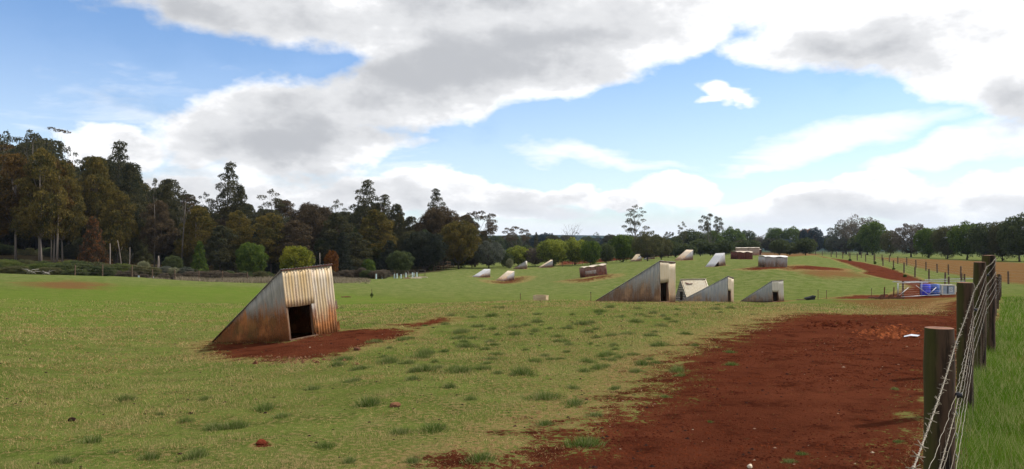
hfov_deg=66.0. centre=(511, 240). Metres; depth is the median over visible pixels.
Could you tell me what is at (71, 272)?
bush
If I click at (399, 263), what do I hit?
broadleaf tree
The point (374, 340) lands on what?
grass tuft
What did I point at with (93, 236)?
conifer
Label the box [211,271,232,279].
bush
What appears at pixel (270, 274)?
bush
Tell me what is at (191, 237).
gum tree
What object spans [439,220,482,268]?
gum tree
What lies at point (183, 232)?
dead trunk
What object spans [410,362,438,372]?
grass tuft
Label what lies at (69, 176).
gum tree
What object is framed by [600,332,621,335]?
grass tuft
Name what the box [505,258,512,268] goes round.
bush
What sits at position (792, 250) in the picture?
shelter tree
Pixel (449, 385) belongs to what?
grass tuft
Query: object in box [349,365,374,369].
grass tuft
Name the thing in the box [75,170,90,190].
gum tree
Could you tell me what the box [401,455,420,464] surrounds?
grass tuft
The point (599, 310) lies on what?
grass tuft
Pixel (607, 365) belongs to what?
grass tuft
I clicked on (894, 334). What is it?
churned clods
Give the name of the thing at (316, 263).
understorey tree
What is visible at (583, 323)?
grass tuft
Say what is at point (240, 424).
grass tuft
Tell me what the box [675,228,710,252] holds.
shelter tree
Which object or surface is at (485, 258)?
shelter tree
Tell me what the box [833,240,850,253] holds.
tree
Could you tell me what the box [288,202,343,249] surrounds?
gum tree
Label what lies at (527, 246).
shelter tree
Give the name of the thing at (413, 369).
grass tuft
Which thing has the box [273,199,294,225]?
gum tree
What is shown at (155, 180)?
gum tree
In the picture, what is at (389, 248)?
gum tree
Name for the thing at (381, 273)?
bush
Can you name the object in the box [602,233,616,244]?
tree
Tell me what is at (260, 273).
bush
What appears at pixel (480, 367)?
grass tuft
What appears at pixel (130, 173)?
gum tree
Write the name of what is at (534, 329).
grass tuft
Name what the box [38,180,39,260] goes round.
dead trunk
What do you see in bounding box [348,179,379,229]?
gum tree
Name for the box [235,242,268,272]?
broadleaf tree
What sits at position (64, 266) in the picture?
bush
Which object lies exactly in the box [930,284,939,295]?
blue drum
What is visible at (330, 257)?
broadleaf tree
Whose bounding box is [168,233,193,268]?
understorey tree
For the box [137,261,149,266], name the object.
bush
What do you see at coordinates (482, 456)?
grass tuft
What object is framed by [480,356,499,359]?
grass tuft
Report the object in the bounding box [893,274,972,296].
stock rail
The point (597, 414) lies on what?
grass tuft
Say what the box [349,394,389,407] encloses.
grass tuft
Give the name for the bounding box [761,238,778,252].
tree
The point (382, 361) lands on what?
grass tuft
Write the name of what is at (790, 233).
shelter tree
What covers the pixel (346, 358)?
grass tuft
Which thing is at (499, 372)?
grass tuft
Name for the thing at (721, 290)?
pig hut
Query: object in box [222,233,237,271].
understorey tree
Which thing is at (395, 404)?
stone
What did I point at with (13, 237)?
gum tree
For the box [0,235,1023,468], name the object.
ground
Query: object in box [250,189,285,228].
gum tree
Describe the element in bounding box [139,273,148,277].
bush
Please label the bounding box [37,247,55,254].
understorey tree
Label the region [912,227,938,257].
shelter tree
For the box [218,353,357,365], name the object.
churned clods
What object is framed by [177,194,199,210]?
gum tree
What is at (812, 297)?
black trough
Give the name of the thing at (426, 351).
grass tuft
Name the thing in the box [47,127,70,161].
gum tree
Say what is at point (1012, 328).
long grass
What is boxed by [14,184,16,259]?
dead trunk
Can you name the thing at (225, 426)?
grass tuft
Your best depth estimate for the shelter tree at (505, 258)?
154.67 m
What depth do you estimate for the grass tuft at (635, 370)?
10.96 m
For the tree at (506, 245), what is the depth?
340.50 m
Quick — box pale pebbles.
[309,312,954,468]
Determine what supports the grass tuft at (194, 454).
on the ground at (843, 281)
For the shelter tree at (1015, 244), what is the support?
on the ground at (843, 281)
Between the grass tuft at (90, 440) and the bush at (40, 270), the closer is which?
the grass tuft at (90, 440)
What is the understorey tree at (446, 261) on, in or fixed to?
on the ground at (843, 281)
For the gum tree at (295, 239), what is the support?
on the ground at (843, 281)
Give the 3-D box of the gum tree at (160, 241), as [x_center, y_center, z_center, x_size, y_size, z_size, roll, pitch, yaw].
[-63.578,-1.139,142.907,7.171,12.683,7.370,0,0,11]
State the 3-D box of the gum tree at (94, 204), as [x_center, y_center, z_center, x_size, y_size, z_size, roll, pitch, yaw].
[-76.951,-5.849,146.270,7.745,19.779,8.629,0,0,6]
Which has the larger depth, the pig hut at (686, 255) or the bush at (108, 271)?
the pig hut at (686, 255)
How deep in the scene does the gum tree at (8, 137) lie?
168.12 m
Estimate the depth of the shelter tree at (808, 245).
212.77 m
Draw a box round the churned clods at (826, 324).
[802,320,874,329]
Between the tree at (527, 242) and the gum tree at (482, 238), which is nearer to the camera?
the gum tree at (482, 238)
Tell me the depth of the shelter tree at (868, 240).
256.40 m
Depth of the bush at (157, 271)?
101.45 m
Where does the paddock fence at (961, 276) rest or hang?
on the ground at (843, 281)
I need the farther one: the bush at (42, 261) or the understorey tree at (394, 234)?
the understorey tree at (394, 234)
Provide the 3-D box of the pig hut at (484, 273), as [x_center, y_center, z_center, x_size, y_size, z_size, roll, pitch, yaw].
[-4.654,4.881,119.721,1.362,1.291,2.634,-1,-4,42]
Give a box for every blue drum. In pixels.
[920,284,930,294]
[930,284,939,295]
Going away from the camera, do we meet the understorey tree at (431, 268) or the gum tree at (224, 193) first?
the understorey tree at (431, 268)
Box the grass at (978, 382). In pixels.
[901,327,1012,468]
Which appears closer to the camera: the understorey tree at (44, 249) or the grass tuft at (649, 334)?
the grass tuft at (649, 334)
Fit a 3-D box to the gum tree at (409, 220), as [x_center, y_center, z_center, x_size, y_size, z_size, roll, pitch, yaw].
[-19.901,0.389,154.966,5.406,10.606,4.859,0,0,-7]
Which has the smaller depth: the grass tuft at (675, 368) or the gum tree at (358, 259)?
the grass tuft at (675, 368)
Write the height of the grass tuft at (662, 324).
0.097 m
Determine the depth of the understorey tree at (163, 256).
144.05 m
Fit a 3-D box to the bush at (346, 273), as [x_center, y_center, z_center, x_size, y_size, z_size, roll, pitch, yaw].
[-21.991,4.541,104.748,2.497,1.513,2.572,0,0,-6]
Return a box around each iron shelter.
[579,264,606,276]
[731,251,752,258]
[758,255,787,266]
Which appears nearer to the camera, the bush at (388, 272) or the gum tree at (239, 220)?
the bush at (388, 272)
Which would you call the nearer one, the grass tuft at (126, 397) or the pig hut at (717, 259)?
the grass tuft at (126, 397)
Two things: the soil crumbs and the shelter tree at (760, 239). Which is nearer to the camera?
the soil crumbs
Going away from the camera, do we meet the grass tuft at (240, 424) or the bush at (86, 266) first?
the grass tuft at (240, 424)
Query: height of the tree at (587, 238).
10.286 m
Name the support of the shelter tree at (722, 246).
on the ground at (843, 281)
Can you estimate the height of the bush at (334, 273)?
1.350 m
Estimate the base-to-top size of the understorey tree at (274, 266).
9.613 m
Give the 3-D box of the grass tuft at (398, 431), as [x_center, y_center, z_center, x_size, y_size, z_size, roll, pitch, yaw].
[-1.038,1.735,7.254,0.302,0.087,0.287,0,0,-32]
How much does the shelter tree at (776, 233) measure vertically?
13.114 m
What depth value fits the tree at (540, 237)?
360.32 m
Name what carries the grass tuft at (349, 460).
on the ground at (843, 281)
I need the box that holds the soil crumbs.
[373,311,956,468]
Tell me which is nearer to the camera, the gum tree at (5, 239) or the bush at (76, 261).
the bush at (76, 261)
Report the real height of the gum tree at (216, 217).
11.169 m
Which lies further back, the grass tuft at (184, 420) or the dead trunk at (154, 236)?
the dead trunk at (154, 236)
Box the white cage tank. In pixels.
[939,284,956,294]
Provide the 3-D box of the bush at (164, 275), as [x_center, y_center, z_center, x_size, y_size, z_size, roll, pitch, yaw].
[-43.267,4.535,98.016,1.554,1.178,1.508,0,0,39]
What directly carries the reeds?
on the ground at (843, 281)
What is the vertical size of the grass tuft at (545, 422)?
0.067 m
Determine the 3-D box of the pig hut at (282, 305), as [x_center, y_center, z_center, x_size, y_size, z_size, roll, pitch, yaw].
[-5.529,1.475,18.106,2.950,1.602,1.416,-7,0,37]
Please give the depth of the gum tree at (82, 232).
158.23 m
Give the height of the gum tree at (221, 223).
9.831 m
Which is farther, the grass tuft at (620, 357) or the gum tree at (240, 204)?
the gum tree at (240, 204)
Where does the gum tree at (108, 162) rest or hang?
on the ground at (843, 281)
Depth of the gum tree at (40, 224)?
131.62 m
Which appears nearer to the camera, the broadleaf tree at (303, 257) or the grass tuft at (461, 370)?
the grass tuft at (461, 370)
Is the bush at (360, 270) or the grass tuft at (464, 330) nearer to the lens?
the grass tuft at (464, 330)
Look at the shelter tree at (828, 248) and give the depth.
329.35 m
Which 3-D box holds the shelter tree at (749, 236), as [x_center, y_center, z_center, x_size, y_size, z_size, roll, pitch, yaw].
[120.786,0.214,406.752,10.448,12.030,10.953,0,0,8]
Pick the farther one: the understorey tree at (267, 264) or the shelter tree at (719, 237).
the shelter tree at (719, 237)
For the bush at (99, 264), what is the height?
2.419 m
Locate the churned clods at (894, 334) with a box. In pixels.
[843,324,921,339]
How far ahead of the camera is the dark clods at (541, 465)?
9.11 m
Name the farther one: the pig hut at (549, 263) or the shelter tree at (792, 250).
the shelter tree at (792, 250)
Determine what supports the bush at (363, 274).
on the ground at (843, 281)
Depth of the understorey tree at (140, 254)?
149.40 m
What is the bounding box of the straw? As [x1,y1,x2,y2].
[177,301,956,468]
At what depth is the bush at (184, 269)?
103.52 m
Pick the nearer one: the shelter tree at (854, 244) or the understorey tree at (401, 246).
the understorey tree at (401, 246)
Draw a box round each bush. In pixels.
[0,260,23,273]
[0,265,31,273]
[17,258,35,268]
[20,263,48,274]
[32,260,48,263]
[32,267,61,274]
[48,262,80,274]
[60,269,90,275]
[70,260,90,262]
[71,262,95,275]
[87,261,108,268]
[90,266,117,275]
[111,263,134,275]
[113,271,122,276]
[121,271,138,276]
[128,265,147,274]
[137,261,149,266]
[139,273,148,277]
[143,266,161,277]
[157,273,169,278]
[159,266,172,272]
[162,255,182,269]
[166,267,178,274]
[170,274,182,279]
[178,266,193,273]
[182,271,194,277]
[194,271,213,278]
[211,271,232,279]
[231,273,249,278]
[252,271,268,278]
[262,271,273,277]
[332,271,339,277]
[338,270,355,277]
[356,267,366,278]
[359,270,371,278]
[361,259,375,273]
[368,270,386,278]
[382,269,391,278]
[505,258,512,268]
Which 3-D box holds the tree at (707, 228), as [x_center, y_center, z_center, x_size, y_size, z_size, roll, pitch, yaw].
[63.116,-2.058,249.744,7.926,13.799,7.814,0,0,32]
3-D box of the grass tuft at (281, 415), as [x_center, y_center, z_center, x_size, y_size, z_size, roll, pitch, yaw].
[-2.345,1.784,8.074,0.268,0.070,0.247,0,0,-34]
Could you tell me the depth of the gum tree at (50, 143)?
196.77 m
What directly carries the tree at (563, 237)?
on the ground at (843, 281)
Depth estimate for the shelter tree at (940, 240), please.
180.82 m
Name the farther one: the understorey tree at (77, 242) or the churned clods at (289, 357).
the understorey tree at (77, 242)
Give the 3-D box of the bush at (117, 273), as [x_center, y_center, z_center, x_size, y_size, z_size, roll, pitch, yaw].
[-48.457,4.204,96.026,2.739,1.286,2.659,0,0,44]
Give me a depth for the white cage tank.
60.20 m
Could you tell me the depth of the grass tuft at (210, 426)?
7.60 m
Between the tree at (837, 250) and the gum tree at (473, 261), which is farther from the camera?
the tree at (837, 250)
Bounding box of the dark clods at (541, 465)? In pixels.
[0,300,956,468]
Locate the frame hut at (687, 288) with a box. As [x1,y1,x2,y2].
[675,278,707,300]
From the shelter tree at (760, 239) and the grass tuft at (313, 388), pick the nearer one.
the grass tuft at (313, 388)
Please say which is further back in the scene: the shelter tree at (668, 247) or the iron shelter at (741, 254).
the shelter tree at (668, 247)
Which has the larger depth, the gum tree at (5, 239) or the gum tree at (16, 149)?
the gum tree at (16, 149)
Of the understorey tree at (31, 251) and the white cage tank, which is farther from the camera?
the understorey tree at (31, 251)
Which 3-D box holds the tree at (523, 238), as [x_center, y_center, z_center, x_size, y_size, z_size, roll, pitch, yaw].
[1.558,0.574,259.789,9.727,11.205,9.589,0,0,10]
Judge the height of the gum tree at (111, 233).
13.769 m
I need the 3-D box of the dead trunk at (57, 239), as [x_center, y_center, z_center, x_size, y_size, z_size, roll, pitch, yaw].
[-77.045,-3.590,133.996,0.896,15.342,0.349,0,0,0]
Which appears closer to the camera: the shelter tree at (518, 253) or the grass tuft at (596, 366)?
the grass tuft at (596, 366)
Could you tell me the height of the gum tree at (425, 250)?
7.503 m
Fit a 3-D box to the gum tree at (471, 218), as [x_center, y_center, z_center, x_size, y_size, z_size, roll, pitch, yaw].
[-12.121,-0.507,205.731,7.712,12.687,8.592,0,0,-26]
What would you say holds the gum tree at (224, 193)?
on the ground at (843, 281)
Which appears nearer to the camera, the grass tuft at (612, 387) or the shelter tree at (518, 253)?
the grass tuft at (612, 387)
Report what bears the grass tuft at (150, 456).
on the ground at (843, 281)
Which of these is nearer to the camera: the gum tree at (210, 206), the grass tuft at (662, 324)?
the grass tuft at (662, 324)
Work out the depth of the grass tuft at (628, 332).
16.18 m
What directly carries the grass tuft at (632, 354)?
on the ground at (843, 281)
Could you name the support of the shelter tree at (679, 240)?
on the ground at (843, 281)
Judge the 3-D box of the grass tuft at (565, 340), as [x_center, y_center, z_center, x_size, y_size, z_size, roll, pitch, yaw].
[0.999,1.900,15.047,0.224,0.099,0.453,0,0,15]
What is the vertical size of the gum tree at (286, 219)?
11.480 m
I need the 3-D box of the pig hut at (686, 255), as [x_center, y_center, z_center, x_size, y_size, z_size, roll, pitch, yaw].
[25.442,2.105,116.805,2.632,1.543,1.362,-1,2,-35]
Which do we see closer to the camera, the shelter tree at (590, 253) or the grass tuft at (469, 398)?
the grass tuft at (469, 398)
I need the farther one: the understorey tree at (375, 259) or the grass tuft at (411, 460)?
the understorey tree at (375, 259)
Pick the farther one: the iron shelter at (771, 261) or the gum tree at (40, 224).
the gum tree at (40, 224)
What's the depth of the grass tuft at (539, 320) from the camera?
18.82 m
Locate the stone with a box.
[389,402,400,406]
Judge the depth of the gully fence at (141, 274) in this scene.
79.99 m
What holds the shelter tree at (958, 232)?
on the ground at (843, 281)
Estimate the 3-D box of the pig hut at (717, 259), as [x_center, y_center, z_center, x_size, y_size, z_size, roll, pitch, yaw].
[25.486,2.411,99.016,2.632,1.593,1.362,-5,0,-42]
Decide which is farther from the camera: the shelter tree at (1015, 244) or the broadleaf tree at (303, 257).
the shelter tree at (1015, 244)
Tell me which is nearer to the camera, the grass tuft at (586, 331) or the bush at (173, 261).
the grass tuft at (586, 331)
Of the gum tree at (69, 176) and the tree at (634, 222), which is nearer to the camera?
the gum tree at (69, 176)
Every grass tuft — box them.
[47,454,79,464]
[75,434,102,443]
[107,449,119,453]
[114,393,135,401]
[136,450,160,460]
[175,446,209,462]
[176,415,196,423]
[197,394,212,400]
[199,423,225,431]
[208,420,246,430]
[222,417,250,429]
[251,401,277,411]
[270,412,292,418]
[302,385,320,389]
[310,440,336,450]
[328,359,345,366]
[331,355,356,360]
[340,378,357,382]
[342,455,357,463]
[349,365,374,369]
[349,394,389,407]
[364,338,384,342]
[377,359,396,364]
[378,355,403,363]
[387,425,414,435]
[394,336,409,340]
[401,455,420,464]
[402,359,415,363]
[404,353,434,358]
[405,375,422,380]
[407,366,421,372]
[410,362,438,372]
[411,422,454,433]
[414,347,435,354]
[440,365,475,373]
[440,382,458,388]
[452,341,478,347]
[454,327,470,333]
[458,450,498,464]
[461,335,482,338]
[463,395,476,400]
[471,363,492,370]
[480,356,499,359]
[482,312,498,316]
[488,351,505,355]
[492,369,502,374]
[504,324,523,327]
[507,330,521,335]
[507,365,537,376]
[520,390,565,400]
[524,357,541,362]
[529,327,540,331]
[530,317,544,322]
[534,419,553,426]
[558,338,569,342]
[559,397,590,407]
[560,433,605,448]
[563,383,581,389]
[571,319,591,325]
[577,368,592,372]
[578,357,598,363]
[581,328,595,332]
[582,411,603,416]
[589,363,605,369]
[593,308,606,312]
[593,352,610,357]
[599,350,618,355]
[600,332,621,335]
[600,363,609,367]
[607,384,621,389]
[613,354,626,358]
[620,330,636,334]
[621,352,640,355]
[625,317,643,322]
[628,367,645,372]
[634,358,653,365]
[642,332,658,335]
[648,340,674,346]
[653,323,669,326]
[668,364,688,372]
[706,306,722,309]
[721,362,738,365]
[781,458,797,462]
[794,451,808,455]
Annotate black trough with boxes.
[796,295,815,299]
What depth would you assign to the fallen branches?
78.91 m
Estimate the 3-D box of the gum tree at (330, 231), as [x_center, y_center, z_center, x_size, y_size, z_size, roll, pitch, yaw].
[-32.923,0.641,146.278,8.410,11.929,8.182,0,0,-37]
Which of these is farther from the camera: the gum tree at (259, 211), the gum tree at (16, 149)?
the gum tree at (259, 211)
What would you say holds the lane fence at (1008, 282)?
on the ground at (843, 281)
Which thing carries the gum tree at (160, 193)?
on the ground at (843, 281)
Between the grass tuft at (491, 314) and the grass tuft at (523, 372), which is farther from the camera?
the grass tuft at (491, 314)
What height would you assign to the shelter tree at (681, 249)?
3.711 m
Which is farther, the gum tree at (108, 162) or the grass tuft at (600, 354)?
the gum tree at (108, 162)
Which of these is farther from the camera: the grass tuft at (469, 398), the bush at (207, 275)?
the bush at (207, 275)
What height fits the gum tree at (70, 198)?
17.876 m
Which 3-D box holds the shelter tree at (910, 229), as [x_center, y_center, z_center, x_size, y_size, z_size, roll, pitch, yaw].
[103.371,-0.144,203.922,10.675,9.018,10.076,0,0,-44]
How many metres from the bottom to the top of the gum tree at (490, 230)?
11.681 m
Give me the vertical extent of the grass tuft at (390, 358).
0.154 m
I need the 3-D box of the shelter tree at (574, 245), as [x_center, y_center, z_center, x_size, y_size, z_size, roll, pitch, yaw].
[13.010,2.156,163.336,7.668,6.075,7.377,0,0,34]
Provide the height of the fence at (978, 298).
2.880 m
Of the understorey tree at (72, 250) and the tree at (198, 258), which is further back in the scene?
the understorey tree at (72, 250)
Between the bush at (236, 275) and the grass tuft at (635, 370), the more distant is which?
the bush at (236, 275)
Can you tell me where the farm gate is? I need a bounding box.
[897,282,939,296]
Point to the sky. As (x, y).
(539, 116)
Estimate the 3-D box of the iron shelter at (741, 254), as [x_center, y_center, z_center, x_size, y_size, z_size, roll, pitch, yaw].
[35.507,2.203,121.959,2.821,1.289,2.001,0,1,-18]
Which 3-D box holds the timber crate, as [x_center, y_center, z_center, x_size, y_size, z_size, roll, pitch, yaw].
[1.823,3.702,50.000,0.890,0.565,0.490,0,0,24]
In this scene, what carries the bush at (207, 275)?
on the ground at (843, 281)
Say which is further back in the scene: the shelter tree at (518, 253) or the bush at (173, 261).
the shelter tree at (518, 253)
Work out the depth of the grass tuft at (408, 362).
12.06 m
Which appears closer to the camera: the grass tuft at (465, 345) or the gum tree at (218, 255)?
the grass tuft at (465, 345)
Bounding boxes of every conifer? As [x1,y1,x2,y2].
[76,215,112,263]
[334,231,355,274]
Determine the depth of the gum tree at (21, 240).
161.81 m
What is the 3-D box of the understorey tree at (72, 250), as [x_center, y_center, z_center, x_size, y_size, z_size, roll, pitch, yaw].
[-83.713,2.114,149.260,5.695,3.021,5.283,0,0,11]
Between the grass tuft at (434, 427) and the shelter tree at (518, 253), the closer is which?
the grass tuft at (434, 427)
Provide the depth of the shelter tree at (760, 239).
401.14 m
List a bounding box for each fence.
[74,264,247,280]
[814,251,962,283]
[823,252,1022,283]
[905,255,1001,468]
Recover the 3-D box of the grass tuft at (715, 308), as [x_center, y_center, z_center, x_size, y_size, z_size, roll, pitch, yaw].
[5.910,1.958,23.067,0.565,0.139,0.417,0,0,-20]
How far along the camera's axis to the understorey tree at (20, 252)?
146.16 m
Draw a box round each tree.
[0,129,57,247]
[0,131,39,171]
[0,143,16,151]
[0,152,42,243]
[0,163,34,248]
[0,169,12,244]
[0,244,18,254]
[2,191,37,249]
[5,249,32,255]
[7,147,73,260]
[10,142,51,157]
[19,226,55,247]
[19,248,37,255]
[28,137,82,169]
[31,239,69,247]
[37,161,74,261]
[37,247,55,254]
[41,160,88,261]
[42,242,72,256]
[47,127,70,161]
[55,146,84,243]
[55,244,81,258]
[68,205,89,242]
[72,237,98,252]
[75,156,121,228]
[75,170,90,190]
[79,155,107,171]
[98,190,139,264]
[100,140,140,257]
[103,158,150,189]
[105,226,128,263]
[112,162,149,260]
[130,228,153,263]
[138,200,180,266]
[141,184,150,191]
[142,178,173,221]
[146,187,183,212]
[153,228,179,263]
[156,183,178,228]
[157,204,185,221]
[158,178,187,209]
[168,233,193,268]
[173,190,194,262]
[173,205,216,258]
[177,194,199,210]
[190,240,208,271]
[194,192,219,233]
[198,213,220,222]
[203,225,239,270]
[211,161,248,224]
[211,229,234,270]
[215,219,226,226]
[219,210,255,272]
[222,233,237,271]
[229,185,253,237]
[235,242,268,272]
[245,203,257,218]
[245,228,266,243]
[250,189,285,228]
[250,209,264,220]
[250,212,291,273]
[254,209,279,229]
[259,235,277,271]
[266,227,283,273]
[269,220,315,262]
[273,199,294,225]
[279,245,315,269]
[281,216,292,230]
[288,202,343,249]
[314,212,354,262]
[314,236,334,265]
[324,250,338,271]
[328,199,346,228]
[339,232,372,270]
[340,211,350,222]
[346,214,358,231]
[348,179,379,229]
[354,209,397,261]
[362,240,384,269]
[374,194,394,236]
[375,240,396,273]
[385,250,414,274]
[389,203,404,245]
[391,232,399,250]
[398,216,416,267]
[398,230,415,270]
[403,230,448,271]
[412,230,435,270]
[413,206,460,267]
[427,188,446,265]
[437,257,452,265]
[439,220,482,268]
[449,247,470,267]
[454,211,497,266]
[460,215,479,235]
[464,241,481,267]
[473,240,505,267]
[478,230,490,251]
[488,235,504,249]
[499,252,513,267]
[502,226,531,247]
[503,235,522,248]
[506,245,531,264]
[522,236,532,245]
[522,244,535,257]
[524,247,545,265]
[529,234,545,246]
[533,233,538,249]
[536,239,571,265]
[544,235,561,241]
[560,235,575,244]
[562,237,585,264]
[563,227,580,240]
[580,236,594,242]
[580,240,601,264]
[593,232,600,244]
[599,244,615,263]
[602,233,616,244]
[607,234,636,261]
[622,205,649,239]
[631,230,664,260]
[651,235,673,259]
[663,239,677,257]
[664,232,675,239]
[671,238,683,243]
[674,242,682,256]
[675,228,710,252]
[676,243,697,254]
[677,221,687,241]
[689,238,711,255]
[698,213,723,255]
[700,242,720,255]
[704,230,723,250]
[715,239,735,253]
[721,226,746,243]
[735,239,761,248]
[740,230,756,246]
[750,235,766,252]
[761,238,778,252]
[764,227,785,238]
[769,238,790,254]
[776,242,803,254]
[782,226,800,241]
[794,237,817,254]
[799,228,807,248]
[806,227,823,250]
[823,224,860,253]
[823,236,836,253]
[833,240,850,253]
[837,214,883,254]
[846,233,888,254]
[855,221,888,254]
[879,230,902,255]
[889,223,924,256]
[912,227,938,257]
[929,225,957,258]
[946,220,981,259]
[965,222,996,256]
[986,221,1015,260]
[996,212,1023,261]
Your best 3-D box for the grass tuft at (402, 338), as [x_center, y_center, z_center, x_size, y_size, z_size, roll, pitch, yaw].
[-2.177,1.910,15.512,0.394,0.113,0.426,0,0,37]
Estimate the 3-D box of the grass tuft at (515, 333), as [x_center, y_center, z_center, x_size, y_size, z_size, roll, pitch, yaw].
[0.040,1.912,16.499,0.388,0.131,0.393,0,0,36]
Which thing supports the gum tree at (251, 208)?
on the ground at (843, 281)
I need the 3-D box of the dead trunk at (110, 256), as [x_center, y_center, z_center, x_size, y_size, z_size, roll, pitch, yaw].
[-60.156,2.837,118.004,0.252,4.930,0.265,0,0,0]
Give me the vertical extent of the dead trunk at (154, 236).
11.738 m
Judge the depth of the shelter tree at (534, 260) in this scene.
163.33 m
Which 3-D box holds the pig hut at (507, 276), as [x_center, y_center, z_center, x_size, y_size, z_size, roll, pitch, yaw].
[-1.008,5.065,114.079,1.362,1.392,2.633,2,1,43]
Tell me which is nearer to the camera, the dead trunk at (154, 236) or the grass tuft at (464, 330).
the grass tuft at (464, 330)
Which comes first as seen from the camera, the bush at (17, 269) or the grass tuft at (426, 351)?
the grass tuft at (426, 351)
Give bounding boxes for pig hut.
[212,263,339,342]
[472,269,489,276]
[496,271,513,280]
[513,261,526,268]
[539,260,552,267]
[596,260,675,301]
[629,254,641,261]
[675,250,692,259]
[679,276,733,301]
[705,253,725,266]
[741,280,783,301]
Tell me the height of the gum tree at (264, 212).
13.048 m
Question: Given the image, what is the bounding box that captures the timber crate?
[533,295,547,300]
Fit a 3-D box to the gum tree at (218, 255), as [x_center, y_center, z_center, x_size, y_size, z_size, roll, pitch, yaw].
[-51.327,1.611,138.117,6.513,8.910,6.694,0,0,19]
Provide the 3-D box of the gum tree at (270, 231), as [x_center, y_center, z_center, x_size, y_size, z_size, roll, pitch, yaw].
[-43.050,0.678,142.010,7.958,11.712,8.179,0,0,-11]
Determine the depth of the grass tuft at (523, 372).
10.75 m
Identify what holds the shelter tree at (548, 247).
on the ground at (843, 281)
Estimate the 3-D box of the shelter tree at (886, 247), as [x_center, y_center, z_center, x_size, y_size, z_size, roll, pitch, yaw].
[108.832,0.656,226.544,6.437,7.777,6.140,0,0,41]
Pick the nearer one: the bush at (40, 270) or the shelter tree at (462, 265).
the bush at (40, 270)
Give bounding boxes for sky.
[0,0,1023,240]
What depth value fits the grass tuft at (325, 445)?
6.61 m
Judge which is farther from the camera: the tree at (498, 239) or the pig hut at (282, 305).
the tree at (498, 239)
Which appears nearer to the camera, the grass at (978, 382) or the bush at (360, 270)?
the grass at (978, 382)
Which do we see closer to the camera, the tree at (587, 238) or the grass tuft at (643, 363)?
the grass tuft at (643, 363)
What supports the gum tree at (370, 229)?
on the ground at (843, 281)
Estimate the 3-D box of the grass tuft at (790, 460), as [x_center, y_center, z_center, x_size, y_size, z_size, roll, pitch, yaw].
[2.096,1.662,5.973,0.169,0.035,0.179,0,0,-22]
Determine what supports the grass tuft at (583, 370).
on the ground at (843, 281)
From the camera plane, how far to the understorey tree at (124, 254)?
145.17 m
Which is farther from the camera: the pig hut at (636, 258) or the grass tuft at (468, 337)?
the pig hut at (636, 258)
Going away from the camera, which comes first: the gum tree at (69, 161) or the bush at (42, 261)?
the bush at (42, 261)
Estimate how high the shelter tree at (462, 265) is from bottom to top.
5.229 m
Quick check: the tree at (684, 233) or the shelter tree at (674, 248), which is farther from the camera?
the tree at (684, 233)
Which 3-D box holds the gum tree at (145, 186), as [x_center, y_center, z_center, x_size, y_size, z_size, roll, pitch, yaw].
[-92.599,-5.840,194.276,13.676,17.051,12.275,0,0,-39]
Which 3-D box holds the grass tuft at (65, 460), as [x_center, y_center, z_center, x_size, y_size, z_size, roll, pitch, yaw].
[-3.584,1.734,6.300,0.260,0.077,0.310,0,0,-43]
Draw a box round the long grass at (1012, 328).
[963,295,1023,468]
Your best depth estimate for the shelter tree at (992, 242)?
163.92 m
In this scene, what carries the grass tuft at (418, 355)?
on the ground at (843, 281)
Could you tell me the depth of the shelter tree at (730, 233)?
381.13 m
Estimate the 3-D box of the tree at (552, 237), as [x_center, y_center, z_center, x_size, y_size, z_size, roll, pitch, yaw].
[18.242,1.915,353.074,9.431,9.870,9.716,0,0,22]
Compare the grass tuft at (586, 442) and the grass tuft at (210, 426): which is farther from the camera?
the grass tuft at (210, 426)
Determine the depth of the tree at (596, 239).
419.35 m
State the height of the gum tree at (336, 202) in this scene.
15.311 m
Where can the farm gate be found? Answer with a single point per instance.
(912, 289)
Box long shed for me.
[735,247,759,254]
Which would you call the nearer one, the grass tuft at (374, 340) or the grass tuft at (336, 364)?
the grass tuft at (336, 364)
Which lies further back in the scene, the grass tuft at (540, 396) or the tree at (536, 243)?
the tree at (536, 243)
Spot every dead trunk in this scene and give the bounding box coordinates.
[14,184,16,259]
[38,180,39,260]
[56,189,61,261]
[109,246,110,263]
[154,205,154,266]
[181,200,186,262]
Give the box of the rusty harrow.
[868,287,904,298]
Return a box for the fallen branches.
[25,269,37,273]
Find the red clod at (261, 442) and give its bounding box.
[256,439,265,444]
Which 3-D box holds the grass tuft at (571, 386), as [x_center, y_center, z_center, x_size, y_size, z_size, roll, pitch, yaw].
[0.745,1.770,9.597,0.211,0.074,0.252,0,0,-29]
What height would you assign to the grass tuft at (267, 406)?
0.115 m
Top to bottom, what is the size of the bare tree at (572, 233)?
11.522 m
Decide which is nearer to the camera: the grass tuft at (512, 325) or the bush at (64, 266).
the grass tuft at (512, 325)
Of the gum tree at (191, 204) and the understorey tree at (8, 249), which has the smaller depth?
the understorey tree at (8, 249)
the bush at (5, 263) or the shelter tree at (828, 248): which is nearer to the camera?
the bush at (5, 263)
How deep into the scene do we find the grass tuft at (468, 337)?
15.77 m
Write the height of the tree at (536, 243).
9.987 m
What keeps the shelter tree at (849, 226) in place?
on the ground at (843, 281)
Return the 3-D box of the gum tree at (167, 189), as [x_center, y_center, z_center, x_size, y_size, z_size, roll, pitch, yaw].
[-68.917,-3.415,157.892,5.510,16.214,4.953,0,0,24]
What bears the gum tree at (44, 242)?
on the ground at (843, 281)
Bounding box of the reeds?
[120,275,370,283]
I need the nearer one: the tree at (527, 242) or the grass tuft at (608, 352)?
the grass tuft at (608, 352)
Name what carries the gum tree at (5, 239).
on the ground at (843, 281)

